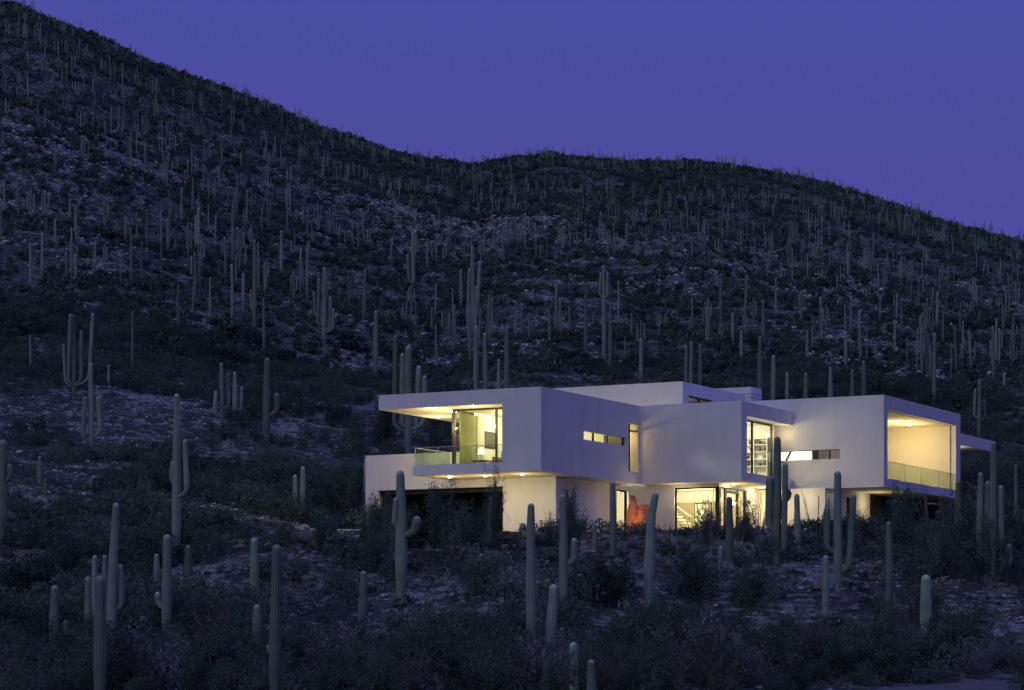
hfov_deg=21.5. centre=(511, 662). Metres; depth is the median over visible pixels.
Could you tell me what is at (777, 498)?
saguaro cactus
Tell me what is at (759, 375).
saguaro cactus
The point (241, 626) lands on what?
desert shrub
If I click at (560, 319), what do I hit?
saguaro cactus
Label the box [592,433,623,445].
strip window
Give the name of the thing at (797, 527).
saguaro cactus
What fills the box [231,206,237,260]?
saguaro cactus
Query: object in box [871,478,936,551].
desert shrub
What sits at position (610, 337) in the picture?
saguaro cactus
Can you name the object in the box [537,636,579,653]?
desert shrub
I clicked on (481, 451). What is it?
table lamp
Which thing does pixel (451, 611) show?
desert shrub
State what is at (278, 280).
distant brush
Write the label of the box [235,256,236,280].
saguaro cactus
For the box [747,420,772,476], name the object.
library window
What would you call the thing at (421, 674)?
desert shrub
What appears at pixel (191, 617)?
desert shrub
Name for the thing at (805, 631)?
desert shrub
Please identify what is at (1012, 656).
desert shrub
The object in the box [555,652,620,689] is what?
desert shrub
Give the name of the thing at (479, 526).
desert shrub
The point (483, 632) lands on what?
desert shrub
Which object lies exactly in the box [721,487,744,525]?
glass door
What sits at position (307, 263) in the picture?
saguaro cactus
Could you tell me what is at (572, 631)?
desert shrub
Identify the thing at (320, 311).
saguaro cactus
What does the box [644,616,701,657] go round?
desert shrub
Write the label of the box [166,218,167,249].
saguaro cactus
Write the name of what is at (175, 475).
saguaro cactus
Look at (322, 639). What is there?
desert shrub
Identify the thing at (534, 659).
desert shrub
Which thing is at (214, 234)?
saguaro cactus
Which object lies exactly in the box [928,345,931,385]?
saguaro cactus
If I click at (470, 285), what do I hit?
saguaro cactus
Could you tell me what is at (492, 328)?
saguaro cactus
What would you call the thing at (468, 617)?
desert shrub
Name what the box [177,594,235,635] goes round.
desert shrub
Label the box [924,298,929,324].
saguaro cactus
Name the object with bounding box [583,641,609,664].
desert shrub
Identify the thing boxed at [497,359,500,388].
saguaro cactus
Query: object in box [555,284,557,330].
saguaro cactus
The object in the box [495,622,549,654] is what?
desert shrub
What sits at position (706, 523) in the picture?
desert shrub
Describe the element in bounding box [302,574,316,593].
prickly pear
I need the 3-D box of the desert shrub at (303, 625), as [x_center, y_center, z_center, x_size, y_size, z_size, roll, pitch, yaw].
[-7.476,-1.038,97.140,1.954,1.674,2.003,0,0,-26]
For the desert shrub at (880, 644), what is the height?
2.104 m
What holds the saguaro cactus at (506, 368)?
on the ground
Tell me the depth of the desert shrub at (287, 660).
80.80 m
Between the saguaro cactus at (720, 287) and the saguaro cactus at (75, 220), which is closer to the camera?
the saguaro cactus at (75, 220)
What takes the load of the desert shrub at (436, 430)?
on the ground
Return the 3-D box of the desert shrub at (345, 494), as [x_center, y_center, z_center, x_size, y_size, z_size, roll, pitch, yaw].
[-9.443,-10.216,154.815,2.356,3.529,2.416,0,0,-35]
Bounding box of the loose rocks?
[0,100,1023,689]
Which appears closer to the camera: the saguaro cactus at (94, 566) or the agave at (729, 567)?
the saguaro cactus at (94, 566)
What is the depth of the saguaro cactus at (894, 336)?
316.54 m
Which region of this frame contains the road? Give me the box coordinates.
[872,679,1022,689]
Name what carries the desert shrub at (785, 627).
on the ground
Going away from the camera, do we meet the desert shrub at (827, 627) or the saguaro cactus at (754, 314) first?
the desert shrub at (827, 627)
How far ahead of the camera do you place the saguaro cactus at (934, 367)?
238.90 m
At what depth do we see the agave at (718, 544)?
125.86 m
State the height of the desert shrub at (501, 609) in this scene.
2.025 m
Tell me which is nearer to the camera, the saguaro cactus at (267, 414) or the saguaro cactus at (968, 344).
the saguaro cactus at (267, 414)
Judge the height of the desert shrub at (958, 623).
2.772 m
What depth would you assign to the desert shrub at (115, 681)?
81.55 m
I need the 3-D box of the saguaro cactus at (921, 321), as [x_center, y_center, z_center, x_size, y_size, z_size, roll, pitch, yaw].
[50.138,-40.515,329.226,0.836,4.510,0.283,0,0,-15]
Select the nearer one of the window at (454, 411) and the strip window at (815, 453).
the window at (454, 411)
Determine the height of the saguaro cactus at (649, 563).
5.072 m
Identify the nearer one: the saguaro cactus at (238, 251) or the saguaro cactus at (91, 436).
the saguaro cactus at (91, 436)
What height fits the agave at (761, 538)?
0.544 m
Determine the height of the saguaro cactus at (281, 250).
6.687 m
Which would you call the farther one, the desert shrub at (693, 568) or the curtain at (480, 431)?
the curtain at (480, 431)
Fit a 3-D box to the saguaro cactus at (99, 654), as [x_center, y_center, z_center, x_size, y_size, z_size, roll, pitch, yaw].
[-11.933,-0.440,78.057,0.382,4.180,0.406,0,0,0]
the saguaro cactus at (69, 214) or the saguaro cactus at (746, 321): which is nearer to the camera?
the saguaro cactus at (746, 321)
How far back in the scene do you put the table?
142.04 m
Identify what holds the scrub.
on the ground
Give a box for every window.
[452,407,501,463]
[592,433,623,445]
[617,490,626,528]
[629,424,636,470]
[675,486,720,529]
[689,396,710,402]
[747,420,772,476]
[783,449,839,459]
[847,497,848,515]
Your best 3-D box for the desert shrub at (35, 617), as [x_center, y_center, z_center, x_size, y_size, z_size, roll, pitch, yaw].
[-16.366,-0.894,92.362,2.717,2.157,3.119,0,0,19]
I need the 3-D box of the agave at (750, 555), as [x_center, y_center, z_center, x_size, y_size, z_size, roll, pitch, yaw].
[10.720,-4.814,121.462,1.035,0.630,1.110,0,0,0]
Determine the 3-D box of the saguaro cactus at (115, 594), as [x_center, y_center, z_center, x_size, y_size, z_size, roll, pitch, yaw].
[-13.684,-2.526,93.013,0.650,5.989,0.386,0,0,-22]
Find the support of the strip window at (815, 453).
in the modern house
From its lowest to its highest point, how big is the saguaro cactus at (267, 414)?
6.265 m
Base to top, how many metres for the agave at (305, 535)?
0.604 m
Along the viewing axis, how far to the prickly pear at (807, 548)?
122.41 m
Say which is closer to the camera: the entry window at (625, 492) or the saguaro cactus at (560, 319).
the entry window at (625, 492)
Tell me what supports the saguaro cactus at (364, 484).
on the ground
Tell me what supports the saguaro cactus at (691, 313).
on the ground
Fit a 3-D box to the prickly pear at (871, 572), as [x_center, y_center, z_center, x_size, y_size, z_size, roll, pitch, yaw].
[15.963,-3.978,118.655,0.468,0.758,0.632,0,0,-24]
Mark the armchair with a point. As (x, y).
(499, 459)
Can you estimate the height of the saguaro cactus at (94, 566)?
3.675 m
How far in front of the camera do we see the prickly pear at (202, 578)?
116.86 m
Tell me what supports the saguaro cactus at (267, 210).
on the ground
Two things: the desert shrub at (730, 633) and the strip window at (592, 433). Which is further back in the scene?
the strip window at (592, 433)
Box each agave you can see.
[296,531,310,542]
[423,546,434,553]
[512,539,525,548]
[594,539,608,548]
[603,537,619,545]
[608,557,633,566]
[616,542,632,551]
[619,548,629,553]
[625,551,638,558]
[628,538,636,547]
[705,563,717,568]
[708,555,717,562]
[711,539,725,548]
[723,561,737,572]
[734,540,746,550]
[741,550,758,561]
[751,563,761,568]
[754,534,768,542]
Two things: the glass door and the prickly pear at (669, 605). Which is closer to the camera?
the prickly pear at (669, 605)
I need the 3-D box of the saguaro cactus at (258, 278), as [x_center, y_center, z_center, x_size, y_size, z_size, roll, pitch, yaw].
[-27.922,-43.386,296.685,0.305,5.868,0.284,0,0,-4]
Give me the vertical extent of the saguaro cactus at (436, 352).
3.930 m
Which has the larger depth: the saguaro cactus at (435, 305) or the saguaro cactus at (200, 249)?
the saguaro cactus at (435, 305)
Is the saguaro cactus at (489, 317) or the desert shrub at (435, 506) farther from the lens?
the saguaro cactus at (489, 317)
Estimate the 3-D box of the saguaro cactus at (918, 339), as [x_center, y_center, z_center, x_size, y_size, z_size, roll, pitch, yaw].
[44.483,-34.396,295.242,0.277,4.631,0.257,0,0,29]
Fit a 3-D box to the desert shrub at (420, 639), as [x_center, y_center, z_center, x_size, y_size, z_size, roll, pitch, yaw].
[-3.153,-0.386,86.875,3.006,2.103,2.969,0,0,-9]
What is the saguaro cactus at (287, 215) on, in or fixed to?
on the ground
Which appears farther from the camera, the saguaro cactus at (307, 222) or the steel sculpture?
the saguaro cactus at (307, 222)
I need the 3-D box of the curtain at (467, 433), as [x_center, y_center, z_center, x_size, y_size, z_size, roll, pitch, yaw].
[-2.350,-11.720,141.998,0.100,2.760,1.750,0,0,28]
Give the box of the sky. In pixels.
[3,0,1023,240]
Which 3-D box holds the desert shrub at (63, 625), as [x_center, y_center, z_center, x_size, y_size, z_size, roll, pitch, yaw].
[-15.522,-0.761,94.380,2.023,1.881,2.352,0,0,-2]
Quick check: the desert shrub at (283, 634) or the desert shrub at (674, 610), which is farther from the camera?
the desert shrub at (674, 610)
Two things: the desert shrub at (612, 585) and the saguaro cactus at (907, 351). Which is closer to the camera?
the desert shrub at (612, 585)
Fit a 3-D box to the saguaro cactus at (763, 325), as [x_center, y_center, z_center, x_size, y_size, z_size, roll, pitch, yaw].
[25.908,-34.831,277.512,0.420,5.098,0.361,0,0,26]
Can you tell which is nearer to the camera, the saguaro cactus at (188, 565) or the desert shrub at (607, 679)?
the desert shrub at (607, 679)
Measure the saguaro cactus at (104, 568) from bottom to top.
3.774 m
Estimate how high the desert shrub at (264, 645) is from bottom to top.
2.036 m
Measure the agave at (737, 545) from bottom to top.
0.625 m
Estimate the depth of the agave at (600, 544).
130.35 m
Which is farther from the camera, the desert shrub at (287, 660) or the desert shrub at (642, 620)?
the desert shrub at (642, 620)
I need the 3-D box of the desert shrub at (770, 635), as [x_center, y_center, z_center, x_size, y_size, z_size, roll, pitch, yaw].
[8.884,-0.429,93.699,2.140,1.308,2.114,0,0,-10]
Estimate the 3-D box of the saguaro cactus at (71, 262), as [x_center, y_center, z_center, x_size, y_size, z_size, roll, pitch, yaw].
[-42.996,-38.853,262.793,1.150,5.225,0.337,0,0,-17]
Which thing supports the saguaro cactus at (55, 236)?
on the ground
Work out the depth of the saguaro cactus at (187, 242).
339.69 m
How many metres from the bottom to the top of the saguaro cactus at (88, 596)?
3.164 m
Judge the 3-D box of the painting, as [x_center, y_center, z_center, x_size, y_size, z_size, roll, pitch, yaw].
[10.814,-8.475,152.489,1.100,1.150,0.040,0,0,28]
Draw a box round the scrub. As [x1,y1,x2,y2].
[0,431,1023,689]
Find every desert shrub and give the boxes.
[0,628,67,683]
[2,606,62,657]
[7,611,62,635]
[43,615,85,655]
[47,628,143,689]
[51,627,124,688]
[53,615,137,684]
[78,610,136,639]
[86,627,163,689]
[107,612,200,689]
[110,628,150,653]
[119,627,159,644]
[122,632,178,689]
[124,675,147,689]
[126,642,164,663]
[134,579,198,634]
[135,630,183,656]
[140,624,167,639]
[146,622,192,646]
[148,580,203,634]
[148,608,196,645]
[153,638,220,684]
[156,587,242,647]
[161,643,217,664]
[163,670,185,689]
[165,650,215,689]
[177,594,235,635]
[180,593,264,654]
[185,614,268,673]
[195,597,244,626]
[232,615,262,653]
[238,622,269,639]
[244,620,301,668]
[253,668,291,689]
[259,654,285,680]
[259,666,312,689]
[260,647,315,689]
[261,610,303,645]
[262,631,328,676]
[281,611,319,644]
[285,626,329,661]
[290,622,336,653]
[292,644,382,689]
[300,512,340,550]
[301,621,353,668]
[304,606,360,640]
[305,606,401,671]
[324,455,361,513]
[333,636,392,675]
[353,625,376,648]
[354,526,394,573]
[357,513,378,544]
[359,642,400,673]
[361,486,391,547]
[364,380,404,448]
[368,642,453,689]
[372,618,458,679]
[384,593,462,650]
[386,495,411,551]
[389,643,455,679]
[403,602,466,630]
[406,499,432,547]
[421,474,460,548]
[422,392,451,448]
[423,600,506,655]
[437,497,473,556]
[438,610,482,642]
[443,654,465,678]
[447,609,532,678]
[453,618,516,646]
[454,629,535,663]
[455,629,529,682]
[456,546,510,595]
[464,634,535,689]
[466,497,491,553]
[478,628,536,680]
[481,455,510,543]
[485,601,539,638]
[495,595,546,642]
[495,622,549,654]
[498,613,584,689]
[514,614,545,640]
[516,626,581,688]
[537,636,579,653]
[538,654,569,689]
[543,509,556,545]
[545,632,587,654]
[550,481,588,552]
[551,629,616,689]
[555,640,633,689]
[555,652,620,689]
[556,626,594,646]
[566,628,593,652]
[568,550,642,608]
[581,617,682,689]
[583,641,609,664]
[584,624,655,653]
[601,636,642,663]
[602,593,666,651]
[603,640,658,689]
[621,656,687,689]
[623,637,682,684]
[624,594,696,648]
[636,599,744,667]
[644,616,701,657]
[653,605,752,689]
[654,533,731,601]
[663,611,717,658]
[666,623,760,686]
[669,621,758,666]
[688,497,724,540]
[711,629,748,667]
[714,621,754,647]
[725,555,786,609]
[727,635,803,686]
[728,639,782,678]
[733,494,757,541]
[737,638,815,672]
[739,630,820,681]
[744,634,796,653]
[750,605,807,654]
[752,607,811,652]
[759,672,798,689]
[777,615,819,657]
[777,660,813,689]
[784,605,843,663]
[804,622,844,661]
[809,626,911,670]
[816,617,864,641]
[817,637,865,677]
[837,591,912,651]
[841,659,879,686]
[844,504,866,541]
[846,620,910,681]
[855,631,949,682]
[861,639,920,676]
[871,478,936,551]
[893,564,952,623]
[893,613,970,665]
[897,625,922,651]
[912,494,973,577]
[919,594,1018,670]
[922,629,1005,679]
[976,513,1015,580]
[977,641,1022,666]
[996,643,1023,671]
[1002,658,1023,689]
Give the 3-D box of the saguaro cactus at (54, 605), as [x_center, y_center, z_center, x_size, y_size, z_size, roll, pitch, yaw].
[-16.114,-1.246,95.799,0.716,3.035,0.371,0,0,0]
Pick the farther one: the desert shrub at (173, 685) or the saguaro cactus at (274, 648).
the desert shrub at (173, 685)
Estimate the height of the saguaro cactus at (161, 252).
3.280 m
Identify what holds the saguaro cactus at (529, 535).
on the ground
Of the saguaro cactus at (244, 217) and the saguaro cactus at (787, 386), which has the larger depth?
the saguaro cactus at (244, 217)
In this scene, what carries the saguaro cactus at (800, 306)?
on the ground
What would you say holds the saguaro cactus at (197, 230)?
on the ground
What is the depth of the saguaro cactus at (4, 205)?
358.36 m
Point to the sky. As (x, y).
(921, 102)
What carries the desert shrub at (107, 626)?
on the ground
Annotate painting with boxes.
[694,503,711,522]
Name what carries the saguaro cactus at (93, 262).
on the ground
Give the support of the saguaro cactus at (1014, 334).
on the ground
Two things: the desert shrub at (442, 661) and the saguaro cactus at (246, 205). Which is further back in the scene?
the saguaro cactus at (246, 205)
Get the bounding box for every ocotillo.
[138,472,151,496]
[623,517,644,542]
[660,523,671,543]
[680,516,712,539]
[696,490,737,542]
[733,515,752,542]
[737,485,765,540]
[801,491,831,540]
[906,482,949,529]
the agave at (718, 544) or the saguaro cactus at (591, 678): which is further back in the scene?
the agave at (718, 544)
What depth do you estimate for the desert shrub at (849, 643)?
93.32 m
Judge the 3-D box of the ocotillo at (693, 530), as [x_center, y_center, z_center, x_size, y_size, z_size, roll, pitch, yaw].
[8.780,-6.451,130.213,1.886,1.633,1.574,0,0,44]
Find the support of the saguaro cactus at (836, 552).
on the ground
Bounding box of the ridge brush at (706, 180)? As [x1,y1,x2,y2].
[0,0,1023,318]
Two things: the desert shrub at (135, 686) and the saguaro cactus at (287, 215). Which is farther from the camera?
the saguaro cactus at (287, 215)
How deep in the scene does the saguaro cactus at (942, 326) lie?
348.54 m
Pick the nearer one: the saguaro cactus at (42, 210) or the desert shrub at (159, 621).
the desert shrub at (159, 621)
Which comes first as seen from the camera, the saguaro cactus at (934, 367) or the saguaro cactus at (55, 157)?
the saguaro cactus at (934, 367)
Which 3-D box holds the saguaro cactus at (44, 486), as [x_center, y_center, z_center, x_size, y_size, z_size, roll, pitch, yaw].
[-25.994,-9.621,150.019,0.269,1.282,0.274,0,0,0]
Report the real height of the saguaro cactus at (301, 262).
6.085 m
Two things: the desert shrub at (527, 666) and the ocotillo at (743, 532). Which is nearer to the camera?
the desert shrub at (527, 666)
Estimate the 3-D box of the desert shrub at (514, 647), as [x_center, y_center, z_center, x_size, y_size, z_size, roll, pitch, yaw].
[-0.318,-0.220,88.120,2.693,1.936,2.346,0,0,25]
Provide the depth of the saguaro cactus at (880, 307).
368.81 m
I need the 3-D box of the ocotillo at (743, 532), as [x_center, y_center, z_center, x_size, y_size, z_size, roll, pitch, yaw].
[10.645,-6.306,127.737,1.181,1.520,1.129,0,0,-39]
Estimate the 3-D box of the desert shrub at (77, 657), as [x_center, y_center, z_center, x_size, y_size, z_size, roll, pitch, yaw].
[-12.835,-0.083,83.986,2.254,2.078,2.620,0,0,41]
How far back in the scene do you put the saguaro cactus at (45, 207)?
328.18 m
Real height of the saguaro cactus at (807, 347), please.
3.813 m
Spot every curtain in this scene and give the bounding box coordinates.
[460,413,475,463]
[477,416,484,462]
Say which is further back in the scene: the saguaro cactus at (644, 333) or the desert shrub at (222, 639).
the saguaro cactus at (644, 333)
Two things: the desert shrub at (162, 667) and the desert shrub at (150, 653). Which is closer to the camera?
the desert shrub at (162, 667)
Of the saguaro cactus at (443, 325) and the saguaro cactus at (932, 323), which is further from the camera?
the saguaro cactus at (932, 323)
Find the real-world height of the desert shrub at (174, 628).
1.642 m
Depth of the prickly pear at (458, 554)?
126.86 m
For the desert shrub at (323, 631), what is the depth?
93.92 m
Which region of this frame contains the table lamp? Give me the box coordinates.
[478,448,484,459]
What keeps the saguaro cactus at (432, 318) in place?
on the ground
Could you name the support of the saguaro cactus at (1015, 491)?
on the ground
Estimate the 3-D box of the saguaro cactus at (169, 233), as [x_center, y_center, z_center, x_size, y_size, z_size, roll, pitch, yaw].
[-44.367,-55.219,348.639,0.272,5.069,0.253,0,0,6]
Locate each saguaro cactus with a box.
[0,208,4,240]
[0,440,13,542]
[3,182,5,209]
[12,171,17,204]
[14,187,19,212]
[27,190,34,214]
[29,243,34,289]
[29,335,30,364]
[37,456,41,484]
[41,191,49,213]
[41,194,43,214]
[41,232,43,277]
[43,479,46,494]
[49,585,68,642]
[54,150,57,171]
[54,219,56,248]
[62,313,93,399]
[65,238,76,284]
[68,198,70,219]
[70,227,77,271]
[74,206,76,240]
[80,136,84,154]
[81,363,102,450]
[84,577,91,633]
[91,250,93,272]
[91,555,96,621]
[93,576,106,689]
[102,555,107,608]
[103,200,105,228]
[103,245,107,270]
[106,503,124,634]
[107,365,109,385]
[124,216,126,242]
[127,151,131,169]
[130,228,132,282]
[131,311,133,369]
[136,212,137,236]
[141,243,142,275]
[146,209,147,244]
[153,554,160,586]
[154,534,171,629]
[158,221,159,243]
[160,212,161,239]
[160,240,161,267]
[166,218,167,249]
[168,190,169,223]
[168,217,169,247]
[169,394,188,562]
[177,285,179,327]
[180,188,182,223]
[184,545,192,581]
[186,223,188,248]
[190,253,200,297]
[191,178,193,211]
[192,287,193,313]
[194,207,202,249]
[198,240,204,264]
[199,254,200,292]
[209,277,210,318]
[211,214,216,246]
[213,363,230,421]
[224,237,226,279]
[230,264,233,324]
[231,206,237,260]
[232,192,237,218]
[232,372,242,420]
[235,230,244,262]
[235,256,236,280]
[236,176,237,214]
[238,233,239,267]
[241,273,244,310]
[243,208,247,228]
[246,190,247,226]
[248,225,253,246]
[249,538,258,598]
[250,240,256,331]
[252,605,261,644]
[257,242,259,291]
[262,298,265,349]
[263,263,265,292]
[263,358,279,445]
[264,260,269,288]
[267,191,268,227]
[267,545,280,689]
[280,231,282,271]
[286,197,287,233]
[290,272,297,306]
[293,475,297,509]
[299,248,301,287]
[299,259,300,294]
[299,466,305,511]
[306,209,308,237]
[306,248,308,298]
[313,267,334,348]
[357,224,358,249]
[358,571,366,625]
[362,269,366,319]
[363,459,365,506]
[373,311,378,372]
[392,335,426,453]
[392,470,420,604]
[401,292,407,321]
[406,232,414,288]
[408,285,414,319]
[415,301,416,331]
[431,307,432,330]
[434,284,436,313]
[435,325,437,363]
[441,310,447,335]
[446,314,452,350]
[452,289,453,320]
[453,305,456,344]
[459,270,462,305]
[466,246,480,332]
[467,309,467,338]
[473,326,478,389]
[474,287,476,327]
[475,308,480,343]
[483,333,487,389]
[486,497,493,541]
[488,295,489,338]
[491,298,493,332]
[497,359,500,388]
[504,326,509,387]
[514,300,516,334]
[519,503,536,643]
[520,305,522,336]
[528,316,529,335]
[545,584,557,649]
[548,310,550,341]
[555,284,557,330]
[555,290,557,329]
[559,299,561,330]
[559,494,577,626]
[568,307,570,329]
[569,642,581,689]
[584,293,587,354]
[586,659,596,689]
[592,524,597,551]
[598,265,608,360]
[608,302,611,367]
[610,482,615,556]
[617,281,619,324]
[624,336,625,357]
[636,321,645,341]
[639,339,642,383]
[644,492,658,608]
[657,313,660,333]
[684,345,687,381]
[689,342,692,383]
[691,298,692,327]
[698,344,701,385]
[702,307,707,336]
[704,301,711,317]
[708,298,709,339]
[718,546,722,587]
[719,274,721,310]
[719,302,721,328]
[719,324,723,341]
[726,497,733,563]
[731,313,733,344]
[740,330,742,360]
[743,314,747,332]
[744,275,747,319]
[749,299,756,329]
[757,336,762,392]
[762,300,764,345]
[765,436,791,563]
[771,355,775,399]
[775,278,776,315]
[785,373,788,398]
[794,494,800,551]
[798,293,804,318]
[803,373,807,398]
[805,330,808,356]
[819,304,820,343]
[820,309,822,338]
[822,555,829,616]
[823,305,828,336]
[824,471,856,595]
[828,367,832,396]
[844,304,846,331]
[844,332,846,367]
[849,298,851,329]
[850,370,853,395]
[858,311,861,355]
[858,326,860,363]
[861,361,865,395]
[879,294,880,321]
[885,521,892,611]
[893,294,898,321]
[894,320,895,351]
[900,299,901,334]
[906,337,907,367]
[915,328,925,374]
[916,348,917,373]
[917,328,918,353]
[919,313,925,346]
[920,575,931,632]
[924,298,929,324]
[925,325,927,374]
[927,337,930,354]
[928,308,933,337]
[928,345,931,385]
[932,333,935,399]
[935,292,938,323]
[942,314,943,341]
[950,342,951,376]
[954,327,961,373]
[955,481,960,533]
[962,321,963,350]
[964,330,971,357]
[968,332,975,370]
[973,379,985,437]
[976,472,989,563]
[989,441,1012,580]
[991,326,994,378]
[994,328,1002,365]
[995,318,996,361]
[1002,373,1005,390]
[1010,344,1017,361]
[1013,312,1017,345]
[1014,465,1017,518]
[1021,335,1023,353]
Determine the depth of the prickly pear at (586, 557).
127.92 m
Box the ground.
[0,4,1023,689]
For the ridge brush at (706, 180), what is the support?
on the ground
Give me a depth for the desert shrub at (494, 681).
83.62 m
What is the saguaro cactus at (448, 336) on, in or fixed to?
on the ground
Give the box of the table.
[473,460,492,462]
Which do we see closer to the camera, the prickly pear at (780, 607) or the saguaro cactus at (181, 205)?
the prickly pear at (780, 607)
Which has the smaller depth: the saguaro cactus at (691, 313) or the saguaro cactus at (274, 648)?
the saguaro cactus at (274, 648)
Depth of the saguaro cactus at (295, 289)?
289.37 m
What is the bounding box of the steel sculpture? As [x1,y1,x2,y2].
[626,495,648,531]
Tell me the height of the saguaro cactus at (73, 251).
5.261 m
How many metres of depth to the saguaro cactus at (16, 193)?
378.51 m
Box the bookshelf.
[747,438,769,475]
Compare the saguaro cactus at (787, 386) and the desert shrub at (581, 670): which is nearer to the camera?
the desert shrub at (581, 670)
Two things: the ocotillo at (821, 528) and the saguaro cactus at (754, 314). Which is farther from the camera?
the saguaro cactus at (754, 314)
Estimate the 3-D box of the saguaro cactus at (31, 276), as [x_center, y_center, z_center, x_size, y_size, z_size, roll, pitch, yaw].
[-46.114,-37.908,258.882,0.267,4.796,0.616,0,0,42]
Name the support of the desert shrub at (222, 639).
on the ground
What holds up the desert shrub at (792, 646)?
on the ground
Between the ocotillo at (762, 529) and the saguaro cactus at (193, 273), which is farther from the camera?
the saguaro cactus at (193, 273)
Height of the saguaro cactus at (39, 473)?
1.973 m
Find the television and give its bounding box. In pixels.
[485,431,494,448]
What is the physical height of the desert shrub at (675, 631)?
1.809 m
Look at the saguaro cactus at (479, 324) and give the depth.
279.78 m
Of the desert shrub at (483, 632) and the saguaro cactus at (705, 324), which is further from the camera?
the saguaro cactus at (705, 324)
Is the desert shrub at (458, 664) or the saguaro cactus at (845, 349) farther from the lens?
the saguaro cactus at (845, 349)
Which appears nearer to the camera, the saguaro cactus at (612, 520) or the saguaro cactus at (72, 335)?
the saguaro cactus at (612, 520)
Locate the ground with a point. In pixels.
(140, 424)
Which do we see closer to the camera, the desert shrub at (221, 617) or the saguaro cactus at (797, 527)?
the desert shrub at (221, 617)
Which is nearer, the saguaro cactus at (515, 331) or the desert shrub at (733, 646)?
the desert shrub at (733, 646)
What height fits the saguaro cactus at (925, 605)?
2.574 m
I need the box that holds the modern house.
[366,381,992,531]
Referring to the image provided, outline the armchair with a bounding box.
[492,452,501,461]
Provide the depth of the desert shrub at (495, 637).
85.36 m
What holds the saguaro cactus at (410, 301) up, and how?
on the ground
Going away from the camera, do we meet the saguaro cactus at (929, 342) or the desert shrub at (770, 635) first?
the desert shrub at (770, 635)
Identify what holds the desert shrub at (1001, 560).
on the ground
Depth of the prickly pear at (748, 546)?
121.63 m
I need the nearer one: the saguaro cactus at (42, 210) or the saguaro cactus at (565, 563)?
the saguaro cactus at (565, 563)
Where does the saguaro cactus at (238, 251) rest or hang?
on the ground
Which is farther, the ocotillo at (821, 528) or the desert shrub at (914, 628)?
the ocotillo at (821, 528)
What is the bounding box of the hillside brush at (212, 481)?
[0,291,1023,643]
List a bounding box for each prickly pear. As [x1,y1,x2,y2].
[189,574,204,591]
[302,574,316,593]
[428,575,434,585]
[449,545,464,560]
[471,542,479,554]
[502,544,515,560]
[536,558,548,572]
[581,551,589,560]
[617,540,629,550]
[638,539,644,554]
[665,600,684,614]
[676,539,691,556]
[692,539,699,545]
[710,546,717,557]
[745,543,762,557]
[767,603,783,619]
[797,545,809,558]
[868,564,879,580]
[980,619,995,636]
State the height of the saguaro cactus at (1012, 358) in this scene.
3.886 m
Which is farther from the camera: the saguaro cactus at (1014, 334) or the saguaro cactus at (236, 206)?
the saguaro cactus at (236, 206)
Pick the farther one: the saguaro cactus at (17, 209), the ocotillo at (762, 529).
the saguaro cactus at (17, 209)
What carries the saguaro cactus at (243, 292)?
on the ground
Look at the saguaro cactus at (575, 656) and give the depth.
80.36 m
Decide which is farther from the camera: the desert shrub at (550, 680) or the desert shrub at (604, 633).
the desert shrub at (604, 633)
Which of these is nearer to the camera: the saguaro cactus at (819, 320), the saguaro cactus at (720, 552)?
the saguaro cactus at (720, 552)
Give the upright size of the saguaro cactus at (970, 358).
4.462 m
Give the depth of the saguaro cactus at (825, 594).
106.44 m
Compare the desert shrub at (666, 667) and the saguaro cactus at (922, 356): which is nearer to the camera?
the desert shrub at (666, 667)
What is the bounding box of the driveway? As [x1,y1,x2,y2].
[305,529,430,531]
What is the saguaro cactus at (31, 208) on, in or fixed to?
on the ground
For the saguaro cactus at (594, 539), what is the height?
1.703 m
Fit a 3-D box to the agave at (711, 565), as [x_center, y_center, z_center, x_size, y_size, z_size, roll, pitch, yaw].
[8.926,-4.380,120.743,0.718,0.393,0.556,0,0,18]
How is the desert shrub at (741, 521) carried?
on the ground
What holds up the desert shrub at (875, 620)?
on the ground
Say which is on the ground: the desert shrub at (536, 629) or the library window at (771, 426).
the desert shrub at (536, 629)
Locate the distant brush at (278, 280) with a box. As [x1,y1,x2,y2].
[0,94,1023,428]
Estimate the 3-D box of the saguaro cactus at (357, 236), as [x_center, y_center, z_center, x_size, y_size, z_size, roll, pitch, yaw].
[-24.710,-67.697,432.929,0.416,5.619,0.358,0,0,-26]
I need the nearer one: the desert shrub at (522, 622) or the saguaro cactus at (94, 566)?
the desert shrub at (522, 622)
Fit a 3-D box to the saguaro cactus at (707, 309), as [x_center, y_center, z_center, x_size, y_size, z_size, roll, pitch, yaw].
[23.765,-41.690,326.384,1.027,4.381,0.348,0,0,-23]
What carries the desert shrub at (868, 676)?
on the ground
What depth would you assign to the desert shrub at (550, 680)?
82.40 m
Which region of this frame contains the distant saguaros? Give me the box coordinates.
[0,0,1023,327]
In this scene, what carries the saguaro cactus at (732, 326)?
on the ground
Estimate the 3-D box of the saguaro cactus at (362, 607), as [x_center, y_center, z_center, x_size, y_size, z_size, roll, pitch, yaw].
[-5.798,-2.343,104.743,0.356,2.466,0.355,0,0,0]
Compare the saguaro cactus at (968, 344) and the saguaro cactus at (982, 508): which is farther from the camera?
the saguaro cactus at (968, 344)
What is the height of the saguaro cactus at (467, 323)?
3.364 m

